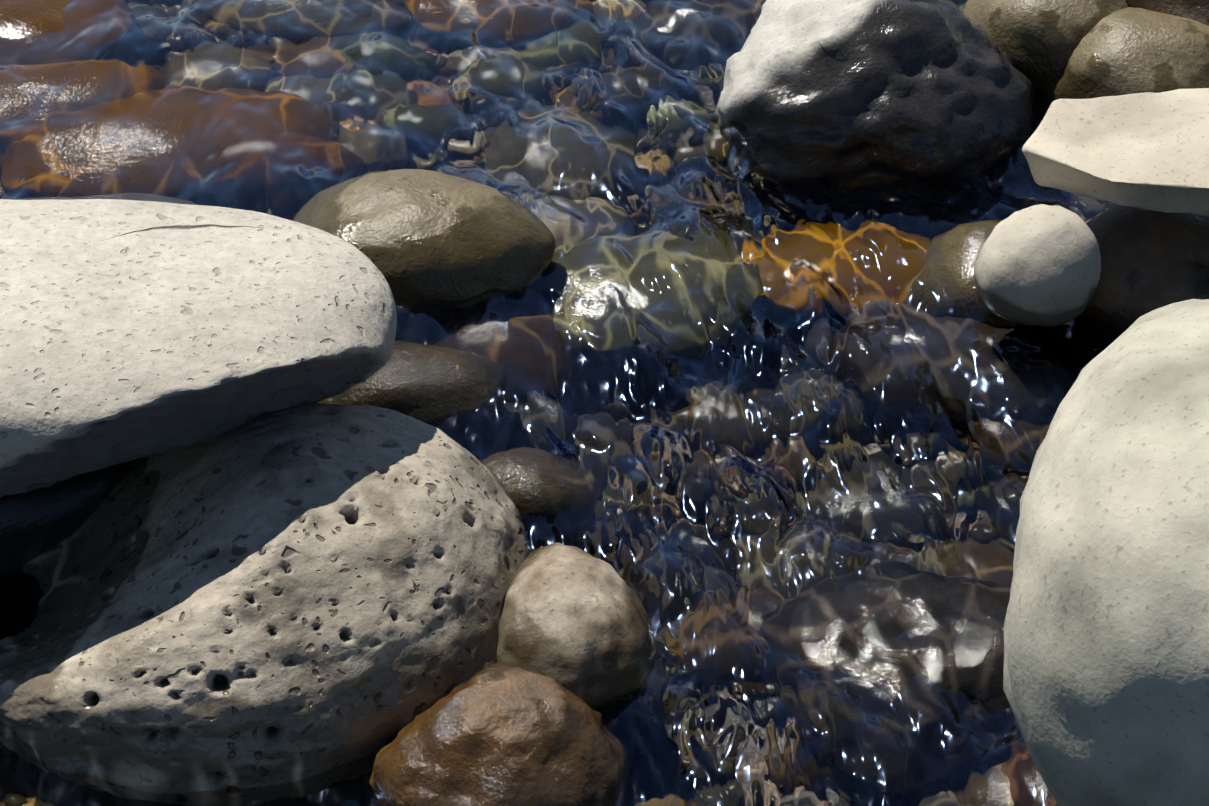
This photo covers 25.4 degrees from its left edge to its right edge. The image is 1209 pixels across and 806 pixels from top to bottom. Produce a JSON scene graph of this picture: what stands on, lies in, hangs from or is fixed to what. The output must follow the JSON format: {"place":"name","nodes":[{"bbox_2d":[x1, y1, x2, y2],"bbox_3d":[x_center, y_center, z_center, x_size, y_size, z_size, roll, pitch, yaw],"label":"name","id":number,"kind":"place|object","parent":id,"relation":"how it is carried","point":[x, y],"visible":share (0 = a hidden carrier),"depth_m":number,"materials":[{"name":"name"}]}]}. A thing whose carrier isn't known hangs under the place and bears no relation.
{"place":"outdoors","nodes":[
{"label":"outdoors","id":0,"kind":"place"},
{"bbox_2d":[0,0,1122,805],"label":"water surface","id":1,"kind":"object","parent":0,"point":[750,404],"visible":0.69,"depth_m":1.29,"materials":[{"name":"blue liquid"}]},
{"bbox_2d":[0,458,138,570],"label":"support rock","id":2,"kind":"object","parent":1,"relation":"on","point":[34,523],"visible":0.08,"depth_m":1.16,"materials":[{"name":"black stone"}]},
{"bbox_2d":[0,199,396,496],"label":"pale stone","id":3,"kind":"object","parent":2,"relation":"on","point":[131,330],"visible":1,"depth_m":1.10,"materials":[{"name":"grey stone"}]},
{"bbox_2d":[0,403,531,793],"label":"boulder","id":4,"kind":"object","parent":1,"relation":"on","point":[281,597],"visible":0.85,"depth_m":1.07,"materials":[{"name":"grey stone"}]},
{"bbox_2d":[369,663,625,805],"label":"rock","id":5,"kind":"object","parent":1,"relation":"on","point":[495,734],"visible":1,"depth_m":1.03,"materials":[{"name":"brown stone"}]},
{"bbox_2d":[480,447,582,514],"bbox_3d":[-0.034,0.043,1.210,0.064,0.042,0.053,-1,35,-1],"label":"rock","id":6,"kind":"object","parent":1,"relation":"on","point":[535,481],"visible":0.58,"depth_m":1.19,"materials":[{"name":"brown stone"}]},
{"bbox_2d":[496,542,655,706],"bbox_3d":[-0.016,0.091,1.113,0.070,0.055,0.086,-7,36,-10],"label":"grey pebble","id":7,"kind":"object","parent":1,"relation":"on","point":[574,620],"visible":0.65,"depth_m":1.09,"materials":[{"name":"grey stone"}]},
{"bbox_2d":[713,0,1034,182],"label":"rock","id":8,"kind":"object","parent":1,"relation":"on","point":[840,91],"visible":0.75,"depth_m":1.40,"materials":[{"name":"grey stone"}]},
{"bbox_2d":[960,0,1128,89],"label":"rock","id":9,"kind":"object","parent":1,"relation":"on","point":[1038,41],"visible":0.42,"depth_m":1.46,"materials":[{"name":"brown stone"}]},
{"bbox_2d":[1045,7,1208,98],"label":"rock","id":10,"kind":"object","parent":1,"relation":"on","point":[1129,50],"visible":0.56,"depth_m":1.44,"materials":[{"name":"brown stone"}]},
{"bbox_2d":[1085,205,1208,332],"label":"brown rock","id":11,"kind":"object","parent":1,"relation":"on","point":[1151,260],"visible":0.54,"depth_m":1.28,"materials":[{"name":"brown stone"}]},
{"bbox_2d":[1022,88,1208,215],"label":"flat slab","id":12,"kind":"object","parent":11,"relation":"on","point":[1148,150],"visible":1,"depth_m":1.27,"materials":[{"name":"beige stone"}]},
{"bbox_2d":[1126,0,1208,25],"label":"rock","id":13,"kind":"object","parent":1,"relation":"on","point":[1197,10],"visible":0.12,"depth_m":1.45,"materials":[{"name":"brown stone"}]},
{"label":"bed pebbles","id":14,"kind":"object","parent":1,"relation":"on","visible":0},
{"bbox_2d":[0,0,69,38],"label":"rock","id":15,"kind":"object","parent":14,"relation":"on","point":[21,18],"visible":0.31,"depth_m":1.54,"materials":[{"name":"brown stone"}]},
{"bbox_2d":[14,192,197,204],"bbox_3d":[-0.251,-0.060,1.327,0.197,0.090,0.119,-1,35,-1],"label":"support rock","id":16,"kind":"object","parent":14,"relation":"on","point":[142,197],"visible":0.1,"depth_m":1.33,"materials":[{"name":"grey stone"}]},
{"bbox_2d":[318,340,487,423],"bbox_3d":[-0.108,-0.007,1.262,0.127,0.040,0.070,2,35,3],"label":"dark rock","id":17,"kind":"object","parent":14,"relation":"on","point":[425,383],"visible":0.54,"depth_m":1.24,"materials":[{"name":"brown stone"}]},
{"bbox_2d":[293,169,555,300],"bbox_3d":[-0.092,-0.079,1.342,0.137,0.061,0.097,6,35,8],"label":"rock","id":18,"kind":"object","parent":14,"relation":"on","point":[419,233],"visible":0.56,"depth_m":1.31,"materials":[{"name":"brown stone"}]},
{"bbox_2d":[789,569,1010,709],"bbox_3d":[0.135,0.118,1.140,0.131,0.073,0.121,-12,37,-17],"label":"submerged rock","id":19,"kind":"object","parent":14,"relation":"on","point":[857,628],"visible":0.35,"depth_m":1.12,"materials":[{"name":"grey stone"}]},
{"bbox_2d":[941,220,1000,296],"bbox_3d":[0.202,-0.058,1.338,0.103,0.063,0.080,-1,35,-1],"label":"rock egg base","id":20,"kind":"object","parent":14,"relation":"on","point":[962,245],"visible":0.23,"depth_m":1.32,"materials":[{"name":"brown stone"}]},
{"bbox_2d":[974,204,1100,326],"bbox_3d":[0.206,-0.067,1.274,0.060,0.052,0.056,-1,35,-1],"label":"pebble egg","id":21,"kind":"object","parent":20,"relation":"on","point":[1038,265],"visible":1,"depth_m":1.26,"materials":[{"name":"grey stone"}]},
{"bbox_2d":[1003,299,1208,805],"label":"boulder","id":22,"kind":"object","parent":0,"point":[1106,662],"visible":1,"depth_m":0.87,"materials":[{"name":"grey stone"}]}
]}

